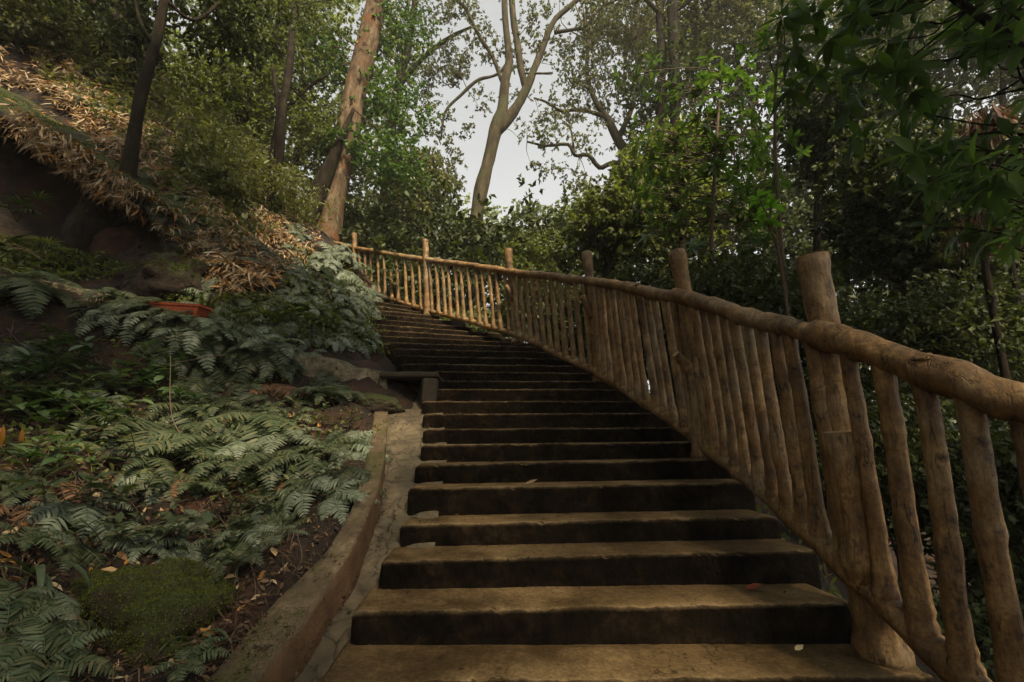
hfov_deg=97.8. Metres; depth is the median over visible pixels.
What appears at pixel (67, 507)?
fern
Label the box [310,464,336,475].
fern
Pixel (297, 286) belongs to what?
fern
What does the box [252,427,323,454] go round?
fern
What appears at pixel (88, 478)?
plant
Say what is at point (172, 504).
plant
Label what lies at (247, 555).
fern
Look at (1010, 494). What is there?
shrub
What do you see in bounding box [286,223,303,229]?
fern
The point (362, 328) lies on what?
fern
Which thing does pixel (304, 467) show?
fern
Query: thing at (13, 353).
fern
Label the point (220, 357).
fern
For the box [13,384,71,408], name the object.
plant
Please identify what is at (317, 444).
plant
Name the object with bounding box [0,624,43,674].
fern
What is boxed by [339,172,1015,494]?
woodland
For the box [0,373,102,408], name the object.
plant
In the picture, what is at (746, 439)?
log railing
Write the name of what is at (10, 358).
fern
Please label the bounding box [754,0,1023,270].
tree
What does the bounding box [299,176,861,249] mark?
distant forest
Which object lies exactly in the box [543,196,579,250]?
tree
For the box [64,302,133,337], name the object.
fern
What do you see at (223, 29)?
tree
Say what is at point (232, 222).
plant
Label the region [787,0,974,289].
tree
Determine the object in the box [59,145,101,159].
plant
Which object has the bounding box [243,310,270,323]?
plant
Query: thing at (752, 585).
fallen leaf
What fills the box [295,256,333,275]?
fern
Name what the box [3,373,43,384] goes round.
fern
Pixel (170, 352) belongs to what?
fern
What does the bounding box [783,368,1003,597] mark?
shrub
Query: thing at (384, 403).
rock
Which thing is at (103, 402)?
plant
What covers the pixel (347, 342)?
fern
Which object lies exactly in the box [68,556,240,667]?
mossy boulder
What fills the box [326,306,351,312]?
fern
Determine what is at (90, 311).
fern
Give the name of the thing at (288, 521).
fern
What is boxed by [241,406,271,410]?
fern
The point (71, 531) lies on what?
fern
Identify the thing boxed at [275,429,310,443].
fern
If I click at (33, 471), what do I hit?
fern
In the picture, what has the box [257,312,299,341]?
fern
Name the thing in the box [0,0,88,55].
shrub
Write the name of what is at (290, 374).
fern
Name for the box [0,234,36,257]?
fern
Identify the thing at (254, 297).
plant
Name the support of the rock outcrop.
on the ground at (22, 175)
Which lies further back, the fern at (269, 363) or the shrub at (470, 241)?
the shrub at (470, 241)
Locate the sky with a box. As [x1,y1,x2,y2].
[97,0,1023,422]
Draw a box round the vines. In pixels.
[7,320,224,518]
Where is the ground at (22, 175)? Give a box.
[0,5,969,681]
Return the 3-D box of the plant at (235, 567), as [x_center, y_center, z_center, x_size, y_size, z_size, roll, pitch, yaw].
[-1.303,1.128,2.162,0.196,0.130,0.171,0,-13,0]
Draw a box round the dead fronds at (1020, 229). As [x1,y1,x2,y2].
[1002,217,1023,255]
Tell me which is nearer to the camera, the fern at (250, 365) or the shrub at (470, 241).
the fern at (250, 365)
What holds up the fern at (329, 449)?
on the ground at (22, 175)
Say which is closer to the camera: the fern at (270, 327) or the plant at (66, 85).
the fern at (270, 327)
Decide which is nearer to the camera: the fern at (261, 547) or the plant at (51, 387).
the fern at (261, 547)
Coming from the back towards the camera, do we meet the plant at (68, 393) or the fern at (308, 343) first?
the fern at (308, 343)
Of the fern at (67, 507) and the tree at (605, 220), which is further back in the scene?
the tree at (605, 220)
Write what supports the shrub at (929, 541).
on the ground at (22, 175)
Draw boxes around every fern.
[0,190,60,222]
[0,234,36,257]
[0,235,80,258]
[0,267,90,315]
[0,279,72,318]
[0,340,56,376]
[0,346,35,375]
[0,354,48,384]
[0,462,30,473]
[0,470,61,512]
[0,472,31,485]
[0,473,85,505]
[0,484,27,502]
[0,503,41,528]
[0,522,71,558]
[0,577,55,613]
[0,580,85,675]
[0,614,118,681]
[0,619,100,681]
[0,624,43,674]
[2,286,73,307]
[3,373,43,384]
[4,461,63,486]
[15,342,72,369]
[18,380,42,384]
[19,493,77,523]
[24,496,132,550]
[28,586,81,631]
[31,498,80,531]
[33,421,108,454]
[36,386,108,407]
[36,521,76,537]
[43,532,81,553]
[46,543,106,572]
[48,386,126,409]
[60,364,89,373]
[61,370,130,395]
[62,414,167,457]
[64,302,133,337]
[66,500,126,528]
[67,92,103,108]
[67,401,138,430]
[69,289,151,313]
[70,308,120,338]
[74,403,117,413]
[75,303,163,345]
[79,286,140,302]
[84,524,149,549]
[85,305,145,336]
[87,394,125,404]
[88,370,124,381]
[94,295,129,308]
[95,521,191,563]
[99,428,191,486]
[102,298,149,318]
[107,510,158,542]
[112,297,178,318]
[112,471,168,504]
[114,301,197,328]
[115,463,175,484]
[120,314,172,332]
[121,311,202,349]
[122,304,158,318]
[123,469,197,500]
[128,311,218,352]
[129,335,176,363]
[131,307,174,332]
[131,340,149,358]
[132,433,240,477]
[135,337,213,375]
[139,327,240,371]
[141,332,212,381]
[141,402,219,428]
[144,382,172,393]
[146,422,214,442]
[149,313,232,354]
[149,636,231,681]
[154,402,209,425]
[155,538,216,569]
[157,511,199,538]
[159,330,237,370]
[159,422,209,435]
[161,398,208,421]
[166,376,222,397]
[166,473,207,500]
[171,345,241,390]
[172,311,237,347]
[173,191,190,199]
[173,446,264,484]
[174,389,228,412]
[175,467,230,495]
[176,507,212,534]
[178,383,225,398]
[179,278,217,301]
[179,309,218,326]
[180,315,228,334]
[180,397,241,415]
[180,509,219,533]
[189,354,242,391]
[189,420,256,446]
[189,469,252,499]
[192,330,242,355]
[194,330,233,358]
[194,533,280,580]
[196,432,247,453]
[197,412,310,452]
[198,320,258,342]
[200,447,277,478]
[200,527,265,569]
[201,441,274,477]
[201,525,240,550]
[205,341,262,364]
[206,321,262,342]
[206,385,269,422]
[208,238,256,256]
[209,260,231,268]
[209,310,237,321]
[212,449,300,489]
[213,302,244,316]
[213,508,281,547]
[214,525,269,561]
[214,532,266,565]
[217,366,255,382]
[218,298,289,334]
[218,326,269,354]
[218,349,262,374]
[219,431,263,453]
[221,343,301,378]
[224,342,288,381]
[224,402,277,434]
[226,335,280,362]
[226,343,253,370]
[227,375,269,392]
[227,493,297,545]
[229,406,266,421]
[233,452,329,491]
[234,208,255,217]
[235,304,265,325]
[235,334,306,357]
[235,400,294,419]
[237,392,270,410]
[241,348,280,365]
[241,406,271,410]
[242,254,277,268]
[242,341,307,370]
[246,238,285,258]
[246,383,309,402]
[246,453,298,482]
[249,311,301,342]
[251,479,285,500]
[252,355,304,383]
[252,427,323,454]
[253,364,297,377]
[255,477,305,510]
[256,333,294,362]
[256,508,309,546]
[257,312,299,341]
[257,479,311,524]
[258,406,314,432]
[259,301,287,311]
[259,490,307,524]
[262,525,308,547]
[266,289,302,313]
[268,359,299,374]
[270,256,324,288]
[270,478,304,494]
[272,357,308,374]
[273,314,309,344]
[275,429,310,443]
[278,451,313,479]
[279,315,303,336]
[279,393,315,406]
[280,267,328,297]
[281,242,305,257]
[281,285,308,307]
[282,462,352,517]
[283,472,323,498]
[284,335,296,346]
[284,429,354,465]
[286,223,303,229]
[286,269,327,291]
[286,276,315,303]
[287,371,350,403]
[288,224,312,239]
[288,231,310,242]
[289,297,331,326]
[291,290,330,310]
[294,295,331,319]
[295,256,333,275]
[295,312,332,339]
[296,386,349,404]
[299,332,329,352]
[302,313,335,341]
[302,349,326,356]
[302,433,351,454]
[306,385,368,403]
[309,241,360,264]
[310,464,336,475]
[312,252,345,267]
[312,331,334,345]
[316,251,350,264]
[316,497,347,518]
[317,267,347,289]
[318,467,370,500]
[318,479,380,524]
[319,256,339,271]
[320,318,349,331]
[322,319,350,332]
[323,266,344,275]
[324,479,386,505]
[325,282,375,318]
[325,305,364,322]
[325,333,356,352]
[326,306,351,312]
[328,430,390,463]
[330,432,369,451]
[331,285,368,308]
[332,313,368,338]
[332,336,370,359]
[333,274,360,291]
[334,304,374,332]
[335,302,364,317]
[336,269,362,284]
[338,304,368,316]
[339,452,366,462]
[342,246,365,273]
[345,429,388,448]
[348,315,374,336]
[358,284,382,301]
[360,282,379,296]
[361,285,385,301]
[361,289,376,301]
[361,331,383,350]
[363,302,381,318]
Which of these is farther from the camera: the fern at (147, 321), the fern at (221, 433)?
the fern at (147, 321)
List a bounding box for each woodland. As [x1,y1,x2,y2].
[149,0,432,229]
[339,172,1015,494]
[549,0,1023,346]
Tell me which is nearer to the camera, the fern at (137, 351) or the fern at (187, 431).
the fern at (187, 431)
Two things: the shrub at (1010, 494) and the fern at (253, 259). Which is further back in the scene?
the fern at (253, 259)
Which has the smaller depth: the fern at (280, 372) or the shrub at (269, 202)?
the fern at (280, 372)
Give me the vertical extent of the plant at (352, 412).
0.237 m
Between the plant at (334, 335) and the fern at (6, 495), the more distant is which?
the plant at (334, 335)
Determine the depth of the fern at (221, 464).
3.02 m
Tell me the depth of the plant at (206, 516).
2.55 m
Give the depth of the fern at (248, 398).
4.13 m
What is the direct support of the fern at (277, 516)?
on the ground at (22, 175)
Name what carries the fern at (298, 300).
on the ground at (22, 175)
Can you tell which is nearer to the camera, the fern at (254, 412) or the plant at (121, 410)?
the plant at (121, 410)
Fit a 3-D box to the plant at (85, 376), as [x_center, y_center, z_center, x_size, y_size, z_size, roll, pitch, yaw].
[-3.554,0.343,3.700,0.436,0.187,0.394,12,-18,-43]
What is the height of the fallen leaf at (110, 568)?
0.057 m
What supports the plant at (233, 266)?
on the ground at (22, 175)
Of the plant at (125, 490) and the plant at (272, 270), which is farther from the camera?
the plant at (272, 270)
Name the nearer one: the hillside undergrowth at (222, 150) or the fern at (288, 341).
the fern at (288, 341)
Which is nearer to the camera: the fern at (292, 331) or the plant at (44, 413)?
the plant at (44, 413)
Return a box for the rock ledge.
[0,86,203,256]
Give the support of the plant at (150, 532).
on the ground at (22, 175)
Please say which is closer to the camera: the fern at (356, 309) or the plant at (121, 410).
the plant at (121, 410)
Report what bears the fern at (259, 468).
on the ground at (22, 175)
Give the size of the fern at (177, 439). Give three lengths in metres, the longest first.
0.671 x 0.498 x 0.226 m
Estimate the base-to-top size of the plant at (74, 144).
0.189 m
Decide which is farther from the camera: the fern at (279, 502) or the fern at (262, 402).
the fern at (262, 402)
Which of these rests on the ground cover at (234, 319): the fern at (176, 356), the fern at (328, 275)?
the fern at (176, 356)
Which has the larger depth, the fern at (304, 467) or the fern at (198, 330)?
the fern at (198, 330)
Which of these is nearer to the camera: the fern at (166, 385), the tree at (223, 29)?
the fern at (166, 385)
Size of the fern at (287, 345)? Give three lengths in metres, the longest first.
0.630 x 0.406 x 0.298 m
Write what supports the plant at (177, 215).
on the rock ledge
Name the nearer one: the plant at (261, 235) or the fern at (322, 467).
the fern at (322, 467)
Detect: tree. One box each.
[31,0,305,227]
[64,0,172,108]
[79,0,117,13]
[137,0,371,214]
[161,23,305,168]
[236,0,352,200]
[285,56,387,227]
[286,0,456,241]
[343,0,469,216]
[366,142,464,245]
[417,0,641,309]
[499,198,557,264]
[516,0,716,269]
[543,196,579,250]
[554,174,672,355]
[595,108,744,268]
[610,0,709,401]
[654,0,775,246]
[664,0,819,265]
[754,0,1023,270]
[766,27,943,251]
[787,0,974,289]
[798,107,1011,411]
[876,0,1023,115]
[890,100,1023,382]
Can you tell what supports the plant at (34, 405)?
on the ground at (22, 175)
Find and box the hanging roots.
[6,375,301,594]
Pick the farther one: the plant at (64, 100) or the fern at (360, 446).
the plant at (64, 100)
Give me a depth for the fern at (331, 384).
4.73 m
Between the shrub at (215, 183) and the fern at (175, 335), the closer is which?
the fern at (175, 335)
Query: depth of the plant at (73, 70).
8.51 m
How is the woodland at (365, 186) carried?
on the ground at (22, 175)
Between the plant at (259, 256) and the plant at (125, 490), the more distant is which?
the plant at (259, 256)
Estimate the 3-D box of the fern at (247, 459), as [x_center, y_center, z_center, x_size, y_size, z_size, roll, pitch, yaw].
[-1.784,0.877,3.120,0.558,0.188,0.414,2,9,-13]
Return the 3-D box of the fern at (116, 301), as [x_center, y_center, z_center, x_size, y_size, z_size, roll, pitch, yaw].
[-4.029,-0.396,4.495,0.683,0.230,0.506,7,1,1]
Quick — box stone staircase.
[320,301,932,681]
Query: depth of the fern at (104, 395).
3.60 m
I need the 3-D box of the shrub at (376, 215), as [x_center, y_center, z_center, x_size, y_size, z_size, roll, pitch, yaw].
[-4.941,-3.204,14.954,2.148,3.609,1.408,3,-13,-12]
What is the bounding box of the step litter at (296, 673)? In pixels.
[208,355,903,681]
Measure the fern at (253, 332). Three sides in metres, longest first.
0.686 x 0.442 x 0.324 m
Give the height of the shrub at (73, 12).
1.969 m
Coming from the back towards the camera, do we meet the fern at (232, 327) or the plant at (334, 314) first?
the plant at (334, 314)
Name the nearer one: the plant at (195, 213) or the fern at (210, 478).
the fern at (210, 478)
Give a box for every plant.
[0,345,83,378]
[0,357,51,381]
[0,369,51,401]
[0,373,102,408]
[0,388,106,421]
[0,395,81,428]
[0,434,74,468]
[0,439,125,478]
[0,560,88,593]
[5,380,68,398]
[6,390,76,421]
[6,460,127,511]
[11,111,38,122]
[12,382,93,407]
[13,345,93,369]
[13,359,103,381]
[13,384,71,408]
[21,60,49,71]
[28,339,71,356]
[37,81,70,96]
[40,75,73,89]
[40,127,65,138]
[40,323,79,344]
[43,136,84,149]
[46,411,125,434]
[49,370,115,387]
[50,95,73,103]
[53,334,102,366]
[57,65,88,77]
[57,142,90,151]
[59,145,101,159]
[59,345,143,379]
[59,407,140,433]
[59,484,158,518]
[61,102,88,114]
[63,148,106,166]
[63,398,133,429]
[67,364,129,389]
[68,395,154,417]
[69,512,167,550]
[73,154,112,170]
[80,79,109,90]
[86,509,134,523]
[98,469,168,500]
[101,369,148,394]
[102,512,188,554]
[102,516,198,545]
[106,400,147,420]
[107,425,171,459]
[112,349,206,370]
[115,509,207,538]
[117,486,187,525]
[120,182,144,191]
[123,187,169,203]
[128,340,168,370]
[129,366,168,390]
[130,360,180,387]
[130,367,166,393]
[135,193,162,205]
[143,206,184,219]
[144,375,187,404]
[145,206,197,224]
[151,223,188,235]
[155,437,225,468]
[157,628,231,659]
[158,387,213,403]
[159,233,201,249]
[175,541,228,558]
[184,206,206,218]
[186,510,254,534]
[195,228,224,240]
[196,511,256,557]
[204,267,234,277]
[206,478,254,514]
[210,487,277,513]
[213,254,252,273]
[213,559,248,583]
[214,239,253,253]
[220,311,283,323]
[222,214,247,229]
[224,490,266,523]
[226,239,261,251]
[226,493,274,518]
[227,261,269,273]
[227,292,264,301]
[240,252,274,260]
[241,496,267,517]
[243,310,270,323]
[248,229,269,243]
[253,264,291,281]
[253,302,272,310]
[255,489,317,508]
[257,310,285,320]
[261,474,298,500]
[264,232,285,242]
[264,240,282,248]
[265,396,307,419]
[269,324,313,344]
[277,299,302,319]
[282,415,322,431]
[288,438,325,460]
[289,320,311,335]
[292,301,316,312]
[298,312,321,321]
[308,402,329,426]
[308,456,355,478]
[312,312,346,326]
[322,332,366,347]
[325,407,360,430]
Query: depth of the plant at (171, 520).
2.48 m
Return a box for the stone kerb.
[206,411,387,681]
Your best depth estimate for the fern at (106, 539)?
2.43 m
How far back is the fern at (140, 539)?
2.50 m
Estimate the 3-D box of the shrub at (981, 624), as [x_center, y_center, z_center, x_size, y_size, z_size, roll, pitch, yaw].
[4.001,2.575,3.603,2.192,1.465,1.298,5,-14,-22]
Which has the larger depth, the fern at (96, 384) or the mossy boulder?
the fern at (96, 384)
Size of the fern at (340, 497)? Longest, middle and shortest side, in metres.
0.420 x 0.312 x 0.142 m
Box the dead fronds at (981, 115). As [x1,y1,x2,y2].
[955,101,1023,342]
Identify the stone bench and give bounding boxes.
[379,371,443,407]
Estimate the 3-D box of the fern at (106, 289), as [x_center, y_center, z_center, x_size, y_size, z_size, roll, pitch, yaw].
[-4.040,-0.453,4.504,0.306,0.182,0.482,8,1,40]
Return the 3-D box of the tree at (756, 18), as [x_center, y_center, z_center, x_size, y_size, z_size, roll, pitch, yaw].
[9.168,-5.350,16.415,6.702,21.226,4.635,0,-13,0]
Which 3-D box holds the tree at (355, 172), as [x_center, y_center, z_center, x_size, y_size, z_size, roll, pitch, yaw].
[-7.600,-7.329,19.021,4.796,9.031,3.635,-6,-14,26]
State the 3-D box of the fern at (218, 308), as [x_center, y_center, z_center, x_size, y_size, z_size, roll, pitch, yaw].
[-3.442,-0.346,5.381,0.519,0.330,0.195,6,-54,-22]
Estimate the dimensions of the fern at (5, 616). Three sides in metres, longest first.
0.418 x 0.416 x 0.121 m
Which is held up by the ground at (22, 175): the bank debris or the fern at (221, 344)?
the bank debris
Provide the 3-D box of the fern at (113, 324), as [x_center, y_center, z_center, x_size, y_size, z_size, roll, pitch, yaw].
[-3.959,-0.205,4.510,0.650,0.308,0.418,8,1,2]
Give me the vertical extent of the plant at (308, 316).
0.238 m
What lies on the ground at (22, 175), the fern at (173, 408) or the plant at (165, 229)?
the fern at (173, 408)
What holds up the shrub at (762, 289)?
on the ground at (22, 175)
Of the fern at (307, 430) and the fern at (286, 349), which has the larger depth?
the fern at (286, 349)
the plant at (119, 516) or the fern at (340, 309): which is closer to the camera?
the plant at (119, 516)
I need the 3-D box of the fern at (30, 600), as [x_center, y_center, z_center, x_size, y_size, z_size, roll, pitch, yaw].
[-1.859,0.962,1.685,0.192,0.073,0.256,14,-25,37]
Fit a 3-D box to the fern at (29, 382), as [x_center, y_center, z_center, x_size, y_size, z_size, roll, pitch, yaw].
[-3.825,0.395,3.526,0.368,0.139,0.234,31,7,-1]
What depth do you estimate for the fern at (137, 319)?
4.38 m
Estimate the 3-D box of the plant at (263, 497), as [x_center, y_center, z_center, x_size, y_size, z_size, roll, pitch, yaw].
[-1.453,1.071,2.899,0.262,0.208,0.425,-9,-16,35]
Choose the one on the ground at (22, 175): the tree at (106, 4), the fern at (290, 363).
the tree at (106, 4)
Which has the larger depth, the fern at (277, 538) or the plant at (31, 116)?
the plant at (31, 116)
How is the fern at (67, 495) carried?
on the ground at (22, 175)
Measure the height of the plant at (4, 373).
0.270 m
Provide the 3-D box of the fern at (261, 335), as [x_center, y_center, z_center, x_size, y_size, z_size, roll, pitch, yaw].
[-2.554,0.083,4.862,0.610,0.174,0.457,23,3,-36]
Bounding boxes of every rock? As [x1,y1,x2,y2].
[58,190,115,257]
[87,225,143,256]
[113,251,212,301]
[323,393,405,413]
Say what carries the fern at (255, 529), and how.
on the ground at (22, 175)
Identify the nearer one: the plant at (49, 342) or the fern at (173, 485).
the fern at (173, 485)
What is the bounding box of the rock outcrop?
[0,274,387,388]
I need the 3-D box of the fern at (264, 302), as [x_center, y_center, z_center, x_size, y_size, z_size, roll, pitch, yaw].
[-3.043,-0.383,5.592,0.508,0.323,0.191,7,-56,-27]
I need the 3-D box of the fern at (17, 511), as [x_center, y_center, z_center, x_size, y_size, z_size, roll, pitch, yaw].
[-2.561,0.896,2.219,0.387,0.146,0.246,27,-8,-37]
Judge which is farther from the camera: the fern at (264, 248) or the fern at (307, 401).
the fern at (264, 248)
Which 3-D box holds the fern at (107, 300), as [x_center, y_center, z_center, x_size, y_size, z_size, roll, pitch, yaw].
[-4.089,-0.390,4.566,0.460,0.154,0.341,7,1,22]
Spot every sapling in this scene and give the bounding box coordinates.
[611,47,814,283]
[735,0,835,315]
[746,188,826,576]
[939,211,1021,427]
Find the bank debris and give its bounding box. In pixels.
[0,226,390,681]
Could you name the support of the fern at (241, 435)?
on the ground at (22, 175)
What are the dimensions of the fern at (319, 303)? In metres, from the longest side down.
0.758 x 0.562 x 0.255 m
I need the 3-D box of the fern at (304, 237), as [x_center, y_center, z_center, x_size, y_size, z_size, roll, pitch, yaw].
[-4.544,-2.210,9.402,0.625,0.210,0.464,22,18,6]
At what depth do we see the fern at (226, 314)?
5.27 m
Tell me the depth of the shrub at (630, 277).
7.16 m
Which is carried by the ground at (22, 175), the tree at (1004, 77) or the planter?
the tree at (1004, 77)
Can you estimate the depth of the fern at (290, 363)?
4.78 m
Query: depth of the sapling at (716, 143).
7.37 m
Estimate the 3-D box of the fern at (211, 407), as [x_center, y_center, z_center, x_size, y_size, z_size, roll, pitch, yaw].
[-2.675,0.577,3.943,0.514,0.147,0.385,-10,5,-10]
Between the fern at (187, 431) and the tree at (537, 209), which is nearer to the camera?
the fern at (187, 431)
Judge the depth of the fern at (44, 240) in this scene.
4.51 m
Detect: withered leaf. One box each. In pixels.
[0,425,4,446]
[18,428,23,442]
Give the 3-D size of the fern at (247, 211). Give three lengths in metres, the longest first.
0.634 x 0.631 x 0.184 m
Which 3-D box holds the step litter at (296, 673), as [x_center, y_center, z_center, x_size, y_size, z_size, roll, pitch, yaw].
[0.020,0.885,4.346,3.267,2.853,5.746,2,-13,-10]
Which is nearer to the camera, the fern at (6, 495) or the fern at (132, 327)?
the fern at (6, 495)
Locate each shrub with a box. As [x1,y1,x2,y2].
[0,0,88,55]
[24,0,115,64]
[150,156,259,215]
[237,179,284,213]
[343,196,391,240]
[345,224,421,275]
[363,245,494,319]
[426,218,520,312]
[438,305,509,337]
[488,227,582,342]
[490,263,583,345]
[567,248,712,406]
[652,238,872,510]
[774,362,875,527]
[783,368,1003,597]
[840,251,1023,427]
[898,559,1023,681]
[907,397,1023,605]
[923,533,968,583]
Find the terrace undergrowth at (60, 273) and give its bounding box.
[0,242,111,281]
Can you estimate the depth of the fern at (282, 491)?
3.03 m
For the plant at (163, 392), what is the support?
on the ground at (22, 175)
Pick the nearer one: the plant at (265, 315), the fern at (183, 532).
the fern at (183, 532)
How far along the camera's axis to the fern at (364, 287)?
9.16 m
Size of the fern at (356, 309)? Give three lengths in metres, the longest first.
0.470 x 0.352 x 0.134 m
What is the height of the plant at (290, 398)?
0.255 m
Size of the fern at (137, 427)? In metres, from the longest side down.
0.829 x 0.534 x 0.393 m
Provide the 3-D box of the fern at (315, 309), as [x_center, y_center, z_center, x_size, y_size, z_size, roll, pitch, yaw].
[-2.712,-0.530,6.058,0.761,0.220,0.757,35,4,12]
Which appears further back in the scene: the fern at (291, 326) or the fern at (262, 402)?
the fern at (291, 326)
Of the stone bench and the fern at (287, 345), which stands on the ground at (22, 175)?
the stone bench
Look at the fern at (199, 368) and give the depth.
4.49 m
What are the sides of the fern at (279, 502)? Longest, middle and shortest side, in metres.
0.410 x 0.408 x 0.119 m
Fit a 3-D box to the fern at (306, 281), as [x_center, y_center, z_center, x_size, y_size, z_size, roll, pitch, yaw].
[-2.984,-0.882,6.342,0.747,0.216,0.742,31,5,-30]
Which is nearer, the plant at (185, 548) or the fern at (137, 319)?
the plant at (185, 548)
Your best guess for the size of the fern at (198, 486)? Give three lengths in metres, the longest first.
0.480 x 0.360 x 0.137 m
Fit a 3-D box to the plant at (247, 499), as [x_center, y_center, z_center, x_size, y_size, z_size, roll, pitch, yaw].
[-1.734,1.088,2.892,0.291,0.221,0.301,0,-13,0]
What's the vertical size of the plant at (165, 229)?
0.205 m
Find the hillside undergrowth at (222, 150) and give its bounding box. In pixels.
[12,0,359,244]
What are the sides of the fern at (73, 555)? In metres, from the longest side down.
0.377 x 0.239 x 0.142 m
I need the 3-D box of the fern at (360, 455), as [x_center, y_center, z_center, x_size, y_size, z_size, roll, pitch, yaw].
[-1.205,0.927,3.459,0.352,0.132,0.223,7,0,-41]
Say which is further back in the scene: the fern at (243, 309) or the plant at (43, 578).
the fern at (243, 309)
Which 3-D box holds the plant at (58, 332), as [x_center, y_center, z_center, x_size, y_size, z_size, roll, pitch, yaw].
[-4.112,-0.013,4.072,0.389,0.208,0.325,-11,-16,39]
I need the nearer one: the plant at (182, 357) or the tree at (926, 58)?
the plant at (182, 357)
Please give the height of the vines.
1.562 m
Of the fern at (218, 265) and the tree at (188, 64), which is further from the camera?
the tree at (188, 64)
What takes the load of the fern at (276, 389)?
on the ground at (22, 175)
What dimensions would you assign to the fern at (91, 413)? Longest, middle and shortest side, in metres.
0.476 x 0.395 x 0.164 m
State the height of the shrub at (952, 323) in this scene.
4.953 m
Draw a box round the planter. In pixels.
[148,301,212,317]
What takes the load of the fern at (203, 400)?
on the ground at (22, 175)
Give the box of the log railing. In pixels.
[334,233,1023,681]
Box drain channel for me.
[294,384,446,681]
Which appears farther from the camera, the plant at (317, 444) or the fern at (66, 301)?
the fern at (66, 301)
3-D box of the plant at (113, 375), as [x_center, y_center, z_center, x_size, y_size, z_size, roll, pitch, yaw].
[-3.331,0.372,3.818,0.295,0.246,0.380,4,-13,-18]
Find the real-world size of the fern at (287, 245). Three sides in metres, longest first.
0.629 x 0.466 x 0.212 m
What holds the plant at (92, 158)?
on the rock ledge
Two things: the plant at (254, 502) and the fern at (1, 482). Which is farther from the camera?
the plant at (254, 502)
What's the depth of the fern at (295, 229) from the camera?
9.47 m
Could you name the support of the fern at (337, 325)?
on the ground at (22, 175)
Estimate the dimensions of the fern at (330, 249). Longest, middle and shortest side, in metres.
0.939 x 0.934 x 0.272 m
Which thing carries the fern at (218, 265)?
on the leaf litter at (240, 278)
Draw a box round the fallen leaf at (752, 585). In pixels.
[746,583,760,588]
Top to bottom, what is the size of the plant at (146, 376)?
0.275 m
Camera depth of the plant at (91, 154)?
6.22 m
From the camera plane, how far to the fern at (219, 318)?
4.61 m
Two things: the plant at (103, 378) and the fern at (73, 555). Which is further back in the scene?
the plant at (103, 378)
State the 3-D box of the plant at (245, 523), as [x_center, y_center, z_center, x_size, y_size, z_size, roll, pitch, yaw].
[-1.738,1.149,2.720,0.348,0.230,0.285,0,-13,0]
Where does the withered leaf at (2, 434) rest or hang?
on the ground at (22, 175)
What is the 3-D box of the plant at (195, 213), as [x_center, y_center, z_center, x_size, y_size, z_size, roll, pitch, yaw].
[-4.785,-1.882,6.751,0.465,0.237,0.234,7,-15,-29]
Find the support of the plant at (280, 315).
on the ground at (22, 175)
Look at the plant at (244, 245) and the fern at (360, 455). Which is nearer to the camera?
the fern at (360, 455)
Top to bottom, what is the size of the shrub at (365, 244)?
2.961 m
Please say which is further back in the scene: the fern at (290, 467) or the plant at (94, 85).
the plant at (94, 85)
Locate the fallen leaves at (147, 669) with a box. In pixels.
[0,392,326,681]
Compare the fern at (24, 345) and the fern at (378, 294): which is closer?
the fern at (24, 345)
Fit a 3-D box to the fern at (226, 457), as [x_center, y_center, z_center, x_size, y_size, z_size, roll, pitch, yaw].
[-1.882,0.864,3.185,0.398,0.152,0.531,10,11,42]
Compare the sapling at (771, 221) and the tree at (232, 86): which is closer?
the sapling at (771, 221)
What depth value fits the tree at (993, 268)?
7.06 m
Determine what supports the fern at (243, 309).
on the ground at (22, 175)
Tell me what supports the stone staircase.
on the ground at (22, 175)
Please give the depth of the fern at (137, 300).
4.48 m
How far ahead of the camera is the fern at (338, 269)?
9.14 m
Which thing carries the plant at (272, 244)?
on the ground at (22, 175)
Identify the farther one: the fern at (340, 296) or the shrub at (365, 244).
the shrub at (365, 244)
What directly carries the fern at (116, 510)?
on the ground at (22, 175)
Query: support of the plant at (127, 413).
on the ground at (22, 175)
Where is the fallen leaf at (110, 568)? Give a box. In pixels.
[102,566,116,571]
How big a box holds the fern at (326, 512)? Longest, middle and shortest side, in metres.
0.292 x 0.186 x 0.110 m
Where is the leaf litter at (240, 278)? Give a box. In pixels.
[0,39,321,294]
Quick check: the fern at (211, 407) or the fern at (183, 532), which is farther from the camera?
the fern at (211, 407)
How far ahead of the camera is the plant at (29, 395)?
3.35 m
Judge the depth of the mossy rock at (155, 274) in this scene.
5.25 m
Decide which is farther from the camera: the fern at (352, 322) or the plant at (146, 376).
the fern at (352, 322)
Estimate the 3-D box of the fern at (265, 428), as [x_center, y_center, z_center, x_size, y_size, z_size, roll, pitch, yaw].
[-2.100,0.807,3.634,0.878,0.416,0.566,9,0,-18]
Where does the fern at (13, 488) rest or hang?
on the ground at (22, 175)
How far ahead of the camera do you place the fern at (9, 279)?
4.14 m
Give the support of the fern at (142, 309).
attached to the rock outcrop
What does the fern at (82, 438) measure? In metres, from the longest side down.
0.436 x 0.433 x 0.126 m
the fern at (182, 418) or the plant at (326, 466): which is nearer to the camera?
the plant at (326, 466)
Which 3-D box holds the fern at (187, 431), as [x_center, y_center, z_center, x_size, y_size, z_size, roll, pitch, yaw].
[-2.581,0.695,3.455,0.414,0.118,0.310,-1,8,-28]
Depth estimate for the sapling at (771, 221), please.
4.79 m
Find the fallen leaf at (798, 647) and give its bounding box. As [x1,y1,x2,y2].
[795,645,802,649]
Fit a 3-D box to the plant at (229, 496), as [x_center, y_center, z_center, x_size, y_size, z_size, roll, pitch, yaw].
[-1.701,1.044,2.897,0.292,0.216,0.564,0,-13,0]
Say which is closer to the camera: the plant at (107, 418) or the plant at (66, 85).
the plant at (107, 418)
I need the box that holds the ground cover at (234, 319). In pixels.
[0,233,920,670]

